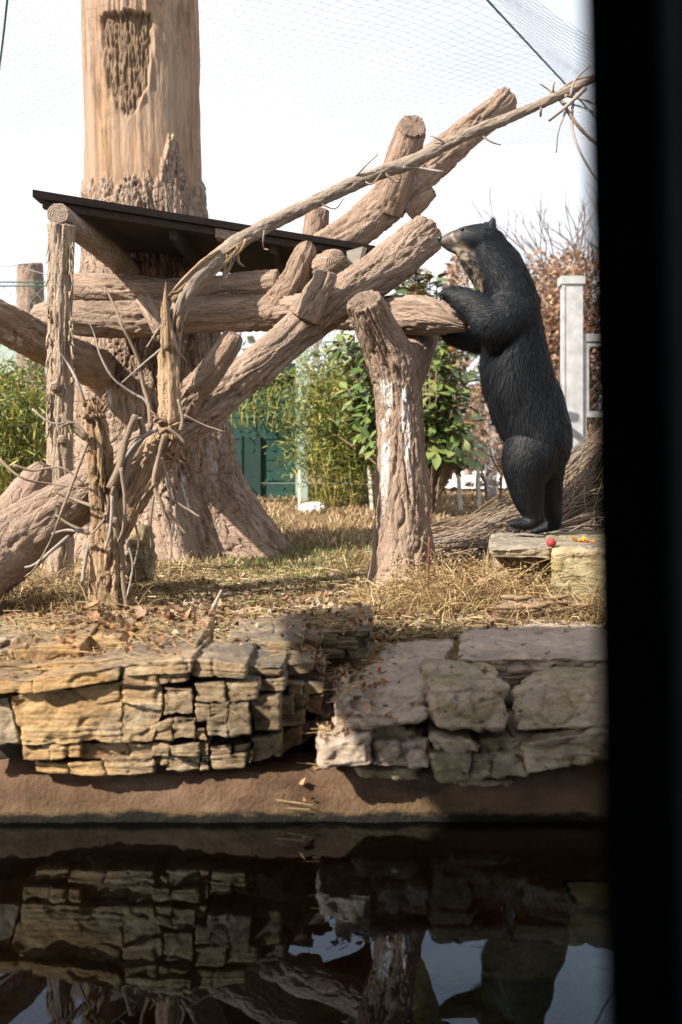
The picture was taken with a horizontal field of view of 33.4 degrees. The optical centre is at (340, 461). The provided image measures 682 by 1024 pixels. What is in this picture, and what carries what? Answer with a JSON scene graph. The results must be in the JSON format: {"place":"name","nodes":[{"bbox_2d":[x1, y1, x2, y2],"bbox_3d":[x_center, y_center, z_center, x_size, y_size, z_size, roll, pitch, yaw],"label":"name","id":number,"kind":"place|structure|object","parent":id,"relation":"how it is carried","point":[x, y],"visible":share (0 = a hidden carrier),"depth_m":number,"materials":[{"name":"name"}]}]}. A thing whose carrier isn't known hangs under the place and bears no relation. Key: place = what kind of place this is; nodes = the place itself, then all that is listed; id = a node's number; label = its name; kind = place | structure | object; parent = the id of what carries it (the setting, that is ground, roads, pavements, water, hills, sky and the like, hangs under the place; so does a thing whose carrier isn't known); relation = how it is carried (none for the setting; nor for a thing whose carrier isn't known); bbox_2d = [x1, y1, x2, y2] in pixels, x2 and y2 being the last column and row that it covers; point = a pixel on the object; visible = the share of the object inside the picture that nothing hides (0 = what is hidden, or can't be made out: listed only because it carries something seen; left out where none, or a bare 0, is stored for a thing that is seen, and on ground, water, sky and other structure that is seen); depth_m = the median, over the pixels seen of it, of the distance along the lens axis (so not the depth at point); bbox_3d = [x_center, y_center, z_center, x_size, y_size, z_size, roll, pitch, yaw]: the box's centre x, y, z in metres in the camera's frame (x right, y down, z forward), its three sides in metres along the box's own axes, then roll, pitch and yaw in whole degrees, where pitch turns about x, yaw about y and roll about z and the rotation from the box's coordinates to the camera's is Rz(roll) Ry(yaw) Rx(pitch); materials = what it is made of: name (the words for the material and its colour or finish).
{"place":"outdoors","nodes":[
{"label":"outdoors","id":0,"kind":"place"},
{"bbox_2d":[0,0,587,448],"label":"sky","id":1,"kind":"structure","parent":0,"point":[249,180],"materials":[{"name":"white"}]},
{"bbox_2d":[0,460,593,706],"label":"ground","id":2,"kind":"structure","parent":0,"point":[353,663],"depth_m":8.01,"materials":[{"name":"beige plant"}]},
{"bbox_2d":[0,344,45,374],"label":"pale awning","id":3,"kind":"object","parent":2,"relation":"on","point":[8,354],"depth_m":12.60,"materials":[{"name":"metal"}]},
{"bbox_2d":[0,345,46,495],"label":"bamboo clump","id":4,"kind":"object","parent":2,"relation":"on","point":[17,414],"visible":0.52,"depth_m":9.57,"materials":[{"name":"green plant"}]},
{"bbox_2d":[0,265,46,449],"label":"chain link fence","id":5,"kind":"object","parent":2,"relation":"on","point":[21,282],"visible":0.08,"depth_m":10.60,"materials":[{"name":"metal"}]},
{"bbox_2d":[16,263,45,464],"bbox_3d":[-3.106,-0.690,11.399,0.331,2.592,0.336,0,0,0],"label":"concrete stump","id":6,"kind":"object","parent":2,"relation":"on","point":[30,293],"visible":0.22,"depth_m":11.29,"materials":[{"name":"brown"}]},
{"bbox_2d":[0,542,232,615],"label":"dry undergrowth","id":7,"kind":"object","parent":2,"relation":"on","point":[76,595],"visible":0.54,"depth_m":5.32,"materials":[{"name":"brown plant"}]},
{"bbox_2d":[125,524,157,582],"bbox_3d":[-0.984,0.453,5.618,0.137,0.295,0.244,0,0,0],"label":"shaded stone","id":8,"kind":"object","parent":2,"relation":"on","point":[145,563],"visible":0.79,"depth_m":5.52,"materials":[{"name":"stone"}]},
{"bbox_2d":[0,363,308,497],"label":"green building","id":9,"kind":"structure","parent":2,"relation":"on","point":[254,461],"depth_m":13.59,"materials":[{"name":"paint"}]},
{"bbox_2d":[242,437,258,497],"bbox_3d":[-1.077,0.097,13.610,0.198,0.766,0.080,0,0,0],"label":"door","id":10,"kind":"structure","parent":9,"relation":"in","point":[250,446],"depth_m":13.57,"materials":[{"name":"green paint"}]},
{"bbox_2d":[73,0,294,561],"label":"tree trunk","id":11,"kind":"object","parent":2,"relation":"on","point":[141,87],"visible":0.49,"depth_m":7.72,"materials":[{"name":"brown wood"}]},
{"bbox_2d":[0,299,115,388],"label":"limb log","id":12,"kind":"object","parent":11,"relation":"attached to","point":[23,332],"visible":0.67,"depth_m":6.41,"materials":[{"name":"brown plant"}]},
{"bbox_2d":[0,603,373,776],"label":"rock ledge","id":13,"kind":"object","parent":2,"relation":"on","point":[74,714],"visible":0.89,"depth_m":3.48,"materials":[{"name":"stone"}]},
{"bbox_2d":[68,615,84,621],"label":"fallen leaf","id":14,"kind":"object","parent":13,"relation":"on","point":[76,617],"visible":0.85,"depth_m":4.04,"materials":[{"name":"brown plant"}]},
{"bbox_2d":[81,600,99,610],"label":"fallen leaf","id":15,"kind":"object","parent":13,"relation":"on","point":[92,605],"visible":1,"depth_m":4.15,"materials":[{"name":"plant"}]},
{"bbox_2d":[84,610,99,619],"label":"fallen leaf","id":16,"kind":"object","parent":13,"relation":"on","point":[91,615],"visible":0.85,"depth_m":4.05,"materials":[{"name":"brown plant"}]},
{"bbox_2d":[92,607,106,611],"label":"fallen leaf","id":17,"kind":"object","parent":13,"relation":"on","point":[103,609],"visible":0.82,"depth_m":4.08,"materials":[{"name":"brown plant"}]},
{"bbox_2d":[97,617,108,627],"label":"fallen leaf","id":18,"kind":"object","parent":13,"relation":"on","point":[101,621],"visible":0.8,"depth_m":3.96,"materials":[{"name":"brown plant"}]},
{"bbox_2d":[128,607,148,618],"bbox_3d":[-0.738,0.559,4.157,0.076,0.031,0.063,-2,41,20],"label":"fallen leaf","id":19,"kind":"object","parent":13,"relation":"on","point":[141,610],"visible":0.79,"depth_m":4.17,"materials":[{"name":"brown plant"}]},
{"bbox_2d":[153,607,163,615],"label":"fallen leaf","id":20,"kind":"object","parent":13,"relation":"on","point":[156,609],"visible":0.49,"depth_m":4.24,"materials":[{"name":"brown plant"}]},
{"bbox_2d":[165,611,177,618],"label":"fallen leaf","id":21,"kind":"object","parent":13,"relation":"on","point":[171,615],"visible":1,"depth_m":4.03,"materials":[{"name":"brown plant"}]},
{"bbox_2d":[179,606,197,616],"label":"fallen leaf","id":22,"kind":"object","parent":13,"relation":"on","point":[194,609],"visible":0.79,"depth_m":4.10,"materials":[{"name":"brown plant"}]},
{"bbox_2d":[185,608,196,617],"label":"fallen leaf","id":23,"kind":"object","parent":13,"relation":"on","point":[191,614],"visible":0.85,"depth_m":4.07,"materials":[{"name":"brown plant"}]},
{"bbox_2d":[211,589,222,612],"bbox_3d":[-0.562,0.592,4.509,0.039,0.146,0.281,0,0,33],"label":"stick","id":24,"kind":"object","parent":13,"relation":"on","point":[214,604],"visible":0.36,"depth_m":4.61,"materials":[{"name":"beige wood"}]},
{"bbox_2d":[313,660,325,669],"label":"fallen leaf","id":25,"kind":"object","parent":13,"relation":"on","point":[320,664],"visible":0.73,"depth_m":3.71,"materials":[{"name":"brown plant"}]},
{"bbox_2d":[314,665,332,677],"bbox_3d":[-0.059,0.683,3.684,0.065,0.031,0.054,21,-7,17],"label":"fallen leaf","id":26,"kind":"object","parent":13,"relation":"on","point":[319,672],"visible":1,"depth_m":3.67,"materials":[{"name":"brown plant"}]},
{"bbox_2d":[324,673,340,681],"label":"fallen leaf","id":27,"kind":"object","parent":13,"relation":"on","point":[335,676],"visible":0.82,"depth_m":3.75,"materials":[{"name":"brown plant"}]},
{"bbox_2d":[32,189,374,577],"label":"platform","id":28,"kind":"structure","parent":2,"relation":"on","point":[109,235],"depth_m":6.36,"materials":[{"name":"brown wood"}]},
{"bbox_2d":[302,207,328,234],"bbox_3d":[-0.202,-1.536,8.000,0.242,0.521,0.204,0,0,0],"label":"post stub","id":29,"kind":"object","parent":28,"relation":"on","point":[316,220],"visible":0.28,"depth_m":7.93,"materials":[{"name":"brown wood"}]},
{"bbox_2d":[313,87,516,256],"bbox_3d":[0.568,-2.000,7.926,1.639,1.436,0.528,0,0,-27],"label":"log","id":30,"kind":"object","parent":28,"relation":"on","point":[378,209],"visible":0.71,"depth_m":7.76,"materials":[{"name":"brown wood"}]},
{"bbox_2d":[0,215,441,598],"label":"leaning log","id":31,"kind":"object","parent":2,"relation":"on","point":[220,383],"visible":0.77,"depth_m":5.48,"materials":[{"name":"brown wood"}]},
{"bbox_2d":[228,333,341,445],"bbox_3d":[-0.875,-0.798,12.951,1.429,1.405,2.089,0,0,-33],"label":"bamboo clump","id":32,"kind":"object","parent":2,"relation":"on","point":[241,417],"visible":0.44,"depth_m":12.87,"materials":[{"name":"green plant"}]},
{"bbox_2d":[0,70,585,610],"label":"broken tree","id":33,"kind":"object","parent":2,"relation":"on","point":[114,510],"visible":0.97,"depth_m":5.03,"materials":[{"name":"brown plant"}]},
{"bbox_2d":[0,569,595,642],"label":"leaf litter","id":34,"kind":"object","parent":2,"relation":"on","point":[309,602],"visible":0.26,"depth_m":5.01,"materials":[{"name":"brown plant"}]},
{"bbox_2d":[298,470,300,509],"bbox_3d":[-0.437,0.315,11.920,0.027,0.456,0.040,0,0,0],"label":"stake","id":35,"kind":"object","parent":2,"relation":"on","point":[299,489],"visible":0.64,"depth_m":11.90,"materials":[{"name":"white wood"}]},
{"bbox_2d":[296,348,307,500],"bbox_3d":[-0.458,-0.387,13.325,0.143,1.873,0.150,0,0,0],"label":"corner post","id":36,"kind":"object","parent":2,"relation":"on","point":[304,492],"visible":0.14,"depth_m":13.25,"materials":[{"name":"white metal"}]},
{"bbox_2d":[295,337,327,392],"bbox_3d":[-0.825,-3.600,32.168,4.225,8.010,2.455,0,0,44],"label":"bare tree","id":37,"kind":"object","parent":2,"relation":"on","point":[318,344],"visible":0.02,"depth_m":31.40,"materials":[{"name":"brown plant"}]},
{"bbox_2d":[298,502,325,512],"bbox_3d":[-0.299,0.485,11.703,0.282,0.140,0.236,0,0,0],"label":"fluff heap","id":38,"kind":"object","parent":2,"relation":"on","point":[313,507],"visible":0.75,"depth_m":11.62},
{"bbox_2d":[254,330,375,509],"bbox_3d":[0.042,-0.499,12.745,1.962,2.585,3.302,0,0,0],"label":"bamboo clump","id":39,"kind":"object","parent":2,"relation":"on","point":[338,455],"visible":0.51,"depth_m":12.09,"materials":[{"name":"green plant"}]},
{"bbox_2d":[43,506,596,641],"bbox_3d":[-0.079,0.483,5.601,3.402,0.478,2.537,0,0,0],"label":"straw","id":40,"kind":"object","parent":2,"relation":"on","point":[220,627],"visible":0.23,"depth_m":5.19,"materials":[{"name":"beige plant"}]},
{"bbox_2d":[277,593,288,600],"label":"fallen leaf","id":41,"kind":"object","parent":40,"relation":"on","point":[286,596],"visible":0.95,"depth_m":5.10,"materials":[{"name":"brown plant"}]},
{"bbox_2d":[144,462,591,592],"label":"green grass","id":42,"kind":"structure","parent":2,"relation":"on","point":[285,559],"depth_m":7.14,"materials":[{"name":"green plant"}]},
{"bbox_2d":[367,467,372,509],"bbox_3d":[0.307,0.297,11.920,0.068,0.485,0.040,0,0,0],"label":"stake","id":43,"kind":"object","parent":2,"relation":"on","point":[370,487],"visible":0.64,"depth_m":11.90,"materials":[{"name":"brown wood"}]},
{"bbox_2d":[239,330,503,472],"bbox_3d":[-0.959,-1.708,28.975,26.560,4.613,10.630,0,0,0],"label":"thicket","id":44,"kind":"object","parent":2,"relation":"on","point":[249,338],"depth_m":26.72,"materials":[{"name":"green plant"}]},
{"bbox_2d":[347,289,440,588],"bbox_3d":[0.318,-0.101,5.892,0.767,1.581,0.457,0,0,-41],"label":"forked trunk","id":45,"kind":"object","parent":2,"relation":"on","point":[397,361],"visible":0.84,"depth_m":5.75,"materials":[{"name":"brown wood"}]},
{"bbox_2d":[30,241,468,338],"bbox_3d":[-0.514,-0.991,6.743,3.002,0.688,0.783,0,0,29],"label":"horizontal log","id":46,"kind":"object","parent":45,"relation":"on","point":[424,315],"visible":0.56,"depth_m":6.93,"materials":[{"name":"brown wood"}]},
{"bbox_2d":[73,269,279,301],"bbox_3d":[-1.071,-1.095,7.144,1.438,0.230,0.228,0,0,11],"label":"log","id":47,"kind":"object","parent":46,"relation":"on","point":[90,286],"visible":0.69,"depth_m":7.09,"materials":[{"name":"brown wood"}]},
{"bbox_2d":[310,249,348,279],"bbox_3d":[-0.138,-1.189,6.971,0.168,0.211,0.723,0,0,-21],"label":"support log","id":48,"kind":"object","parent":46,"relation":"on","point":[335,261],"visible":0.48,"depth_m":6.66,"materials":[{"name":"brown wood"}]},
{"bbox_2d":[347,246,366,267],"bbox_3d":[0.097,-1.178,6.845,0.100,0.251,0.223,0,0,7],"label":"wedge board","id":49,"kind":"object","parent":48,"relation":"attached to","point":[355,255],"visible":0.43,"depth_m":6.74,"materials":[{"name":"beige wood"}]},
{"bbox_2d":[317,267,489,516],"bbox_3d":[0.591,-0.642,11.032,1.666,2.693,1.446,0,0,0],"label":"magnolia","id":50,"kind":"object","parent":2,"relation":"on","point":[449,456],"visible":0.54,"depth_m":10.63,"materials":[{"name":"green plant"}]},
{"bbox_2d":[427,537,429,589],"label":"red stalk","id":51,"kind":"object","parent":2,"relation":"on","point":[428,564],"visible":0.75,"depth_m":4.95,"materials":[{"name":"red plant"}]},
{"bbox_2d":[336,261,539,383],"bbox_3d":[2.417,-2.368,29.078,6.003,5.491,3.345,0,0,18],"label":"bare tree","id":52,"kind":"object","parent":2,"relation":"on","point":[470,362],"depth_m":28.32,"materials":[{"name":"brown plant"}]},
{"bbox_2d":[310,533,595,628],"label":"dry weeds","id":53,"kind":"object","parent":2,"relation":"on","point":[430,601],"visible":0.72,"depth_m":4.90,"materials":[{"name":"beige plant"}]},
{"bbox_2d":[314,620,598,786],"bbox_3d":[0.618,0.823,4.064,1.407,0.360,1.390,0,0,0],"label":"rock ledge","id":54,"kind":"object","parent":2,"relation":"on","point":[544,685],"visible":0.85,"depth_m":3.49,"materials":[{"name":"stone"}]},
{"bbox_2d":[318,704,333,717],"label":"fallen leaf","id":55,"kind":"object","parent":54,"relation":"on","point":[325,711],"visible":0.98,"depth_m":3.72,"materials":[{"name":"brown plant"}]},
{"bbox_2d":[321,699,332,705],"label":"fallen leaf","id":56,"kind":"object","parent":54,"relation":"on","point":[326,701],"visible":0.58,"depth_m":3.83,"materials":[{"name":"brown plant"}]},
{"bbox_2d":[456,475,462,509],"bbox_3d":[1.239,0.273,11.920,0.077,0.545,0.040,0,0,0],"label":"stake","id":57,"kind":"object","parent":2,"relation":"on","point":[459,491],"visible":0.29,"depth_m":11.90,"materials":[{"name":"grey wood"}]},
{"bbox_2d":[261,481,455,483],"bbox_3d":[0.200,0.221,11.891,2.077,0.038,0.014,0,0,0],"label":"stake wire","id":58,"kind":"object","parent":57,"relation":"attached to","point":[314,483],"visible":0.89,"depth_m":11.89,"materials":[{"name":"grey metal"}]},
{"bbox_2d":[424,253,502,474],"bbox_3d":[2.297,-1.480,19.761,2.994,4.239,3.415,0,0,42],"label":"oak tree","id":59,"kind":"object","parent":2,"relation":"on","point":[452,272],"visible":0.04,"depth_m":19.18,"materials":[{"name":"brown plant"}]},
{"bbox_2d":[390,549,549,612],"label":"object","id":60,"kind":"object","parent":2,"relation":"on","point":[440,572],"visible":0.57,"depth_m":5.02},
{"bbox_2d":[445,384,498,505],"bbox_3d":[1.397,-0.266,12.607,1.954,1.506,1.422,0,0,32],"label":"bare shrub","id":61,"kind":"object","parent":2,"relation":"on","point":[454,488],"visible":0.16,"depth_m":12.49,"materials":[{"name":"brown plant"}]},
{"bbox_2d":[446,358,502,500],"bbox_3d":[1.690,-0.331,13.479,1.489,1.817,1.368,0,0,0],"label":"bare shrub","id":62,"kind":"object","parent":2,"relation":"on","point":[490,428],"visible":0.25,"depth_m":13.30,"materials":[{"name":"brown plant"}]},
{"bbox_2d":[446,395,507,505],"bbox_3d":[1.797,-0.103,12.216,1.670,2.014,1.614,0,0,-19],"label":"bare shrub","id":63,"kind":"object","parent":2,"relation":"on","point":[488,461],"visible":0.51,"depth_m":12.20,"materials":[{"name":"brown plant"}]},
{"bbox_2d":[363,432,593,574],"bbox_3d":[1.428,0.167,6.861,2.625,0.948,1.978,0,0,0],"label":"brush pile","id":64,"kind":"object","parent":2,"relation":"on","point":[456,537],"visible":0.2,"depth_m":6.86,"materials":[{"name":"brown plant"}]},
{"bbox_2d":[476,466,480,509],"bbox_3d":[1.444,0.280,11.920,0.050,0.523,0.040,0,0,0],"label":"stake","id":65,"kind":"object","parent":2,"relation":"on","point":[478,489],"visible":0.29,"depth_m":11.90,"materials":[{"name":"grey wood"}]},
{"bbox_2d":[485,403,496,498],"bbox_3d":[1.788,-0.049,13.575,0.124,1.298,0.150,0,0,0],"label":"fence post","id":66,"kind":"object","parent":2,"relation":"on","point":[491,491],"visible":0.21,"depth_m":13.50,"materials":[{"name":"white paint"}]},
{"bbox_2d":[443,181,590,391],"bbox_3d":[4.320,-2.424,19.953,5.258,5.511,3.965,0,0,-19],"label":"bare tree","id":67,"kind":"object","parent":2,"relation":"on","point":[561,235],"visible":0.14,"depth_m":19.79,"materials":[{"name":"brown plant"}]},
{"bbox_2d":[474,188,591,436],"bbox_3d":[4.158,-2.234,20.063,3.358,5.110,3.592,0,0,0],"label":"bare tree","id":68,"kind":"object","parent":2,"relation":"on","point":[579,245],"visible":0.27,"depth_m":19.24,"materials":[{"name":"brown plant"}]},
{"bbox_2d":[488,594,595,617],"bbox_3d":[0.824,0.605,4.749,0.446,0.124,0.220,0,0,0],"label":"rotten log","id":69,"kind":"object","parent":2,"relation":"on","point":[511,599],"visible":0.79,"depth_m":4.65,"materials":[{"name":"brown wood"}]},
{"bbox_2d":[489,530,595,601],"bbox_3d":[1.073,0.536,5.562,0.690,0.351,1.196,0,0,8],"label":"stone block","id":70,"kind":"object","parent":2,"relation":"on","point":[508,547],"visible":0.42,"depth_m":5.12,"materials":[{"name":"stone"}]},
{"bbox_2d":[437,217,573,533],"bbox_3d":[0.834,-0.428,5.787,0.708,1.615,0.498,0,0,0],"label":"bear","id":71,"kind":"object","parent":70,"relation":"on","point":[498,310],"visible":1,"depth_m":5.63},
{"bbox_2d":[546,538,555,546],"bbox_3d":[0.928,0.358,5.020,0.045,0.039,0.044,0,0,0],"label":"fruit","id":72,"kind":"object","parent":70,"relation":"on","point":[550,542],"visible":1,"depth_m":5.00,"materials":[{"name":"red food"}]},
{"bbox_2d":[561,514,593,527],"bbox_3d":[1.293,0.292,5.945,0.305,0.118,0.024,0,0,19],"label":"cane","id":73,"kind":"object","parent":70,"relation":"on","point":[578,520],"visible":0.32,"depth_m":5.95,"materials":[{"name":"brown wood"}]},
{"bbox_2d":[572,536,585,541],"bbox_3d":[1.070,0.349,5.120,0.060,0.027,0.042,0,0,0],"label":"orange peel","id":74,"kind":"object","parent":70,"relation":"on","point":[583,538],"visible":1,"depth_m":5.12,"materials":[{"name":"orange food"}]},
{"bbox_2d":[525,243,591,442],"bbox_3d":[3.966,-1.571,19.000,2.981,3.736,3.172,0,0,0],"label":"oak tree","id":75,"kind":"object","parent":2,"relation":"on","point":[550,300],"visible":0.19,"depth_m":17.96,"materials":[{"name":"brown plant"}]},
{"bbox_2d":[557,276,585,475],"bbox_3d":[2.450,-0.628,12.100,0.252,2.656,0.240,0,0,0],"label":"gate post","id":76,"kind":"object","parent":2,"relation":"on","point":[571,336],"visible":0.64,"depth_m":12.00,"materials":[{"name":"white paint"}]},
{"bbox_2d":[583,334,591,456],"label":"gate","id":77,"kind":"structure","parent":76,"relation":"attached to","point":[586,382],"depth_m":12.03,"materials":[{"name":"white paint"}]},
{"bbox_2d":[0,734,600,822],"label":"pond edge","id":78,"kind":"object","parent":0,"point":[249,792],"visible":0.11,"depth_m":3.50,"materials":[{"name":"concrete"}]},
{"bbox_2d":[0,602,497,801],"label":"ledge litter","id":79,"kind":"object","parent":78,"relation":"on","point":[119,618],"visible":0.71,"depth_m":3.89,"materials":[{"name":"brown plant"}]},
{"bbox_2d":[0,601,512,809],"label":"ledge straw","id":80,"kind":"object","parent":78,"relation":"on","point":[308,611],"visible":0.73,"depth_m":3.89,"materials":[{"name":"beige plant"}]},
{"bbox_2d":[0,821,604,1023],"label":"water","id":81,"kind":"structure","parent":0,"point":[338,922],"depth_m":2.71,"materials":[{"name":"black liquid"}]},
{"bbox_2d":[445,471,506,488],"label":"gravel path","id":82,"kind":"structure","parent":0,"point":[465,479],"depth_m":17.55,"materials":[{"name":"white gravel"}]},
{"bbox_2d":[486,0,584,105],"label":"ridge cable","id":83,"kind":"object","parent":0,"point":[521,36],"visible":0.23,"depth_m":9.32,"materials":[{"name":"black metal"}]},
{"bbox_2d":[0,0,584,150],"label":"canopy net","id":84,"kind":"object","parent":83,"relation":"hanging from","point":[337,68],"visible":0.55,"depth_m":10.09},
{"bbox_2d":[0,0,7,66],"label":"edge cable","id":85,"kind":"object","parent":84,"relation":"attached to","point":[4,26],"visible":1,"depth_m":8.99,"materials":[{"name":"grey metal"}]},
{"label":"shelter wall","id":86,"kind":"structure","parent":0,"visible":0},
{"bbox_2d":[583,0,681,1023],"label":"window frame","id":87,"kind":"object","parent":86,"relation":"attached to","point":[633,82],"visible":1,"depth_m":0.62,"materials":[{"name":"metal"}]}
]}

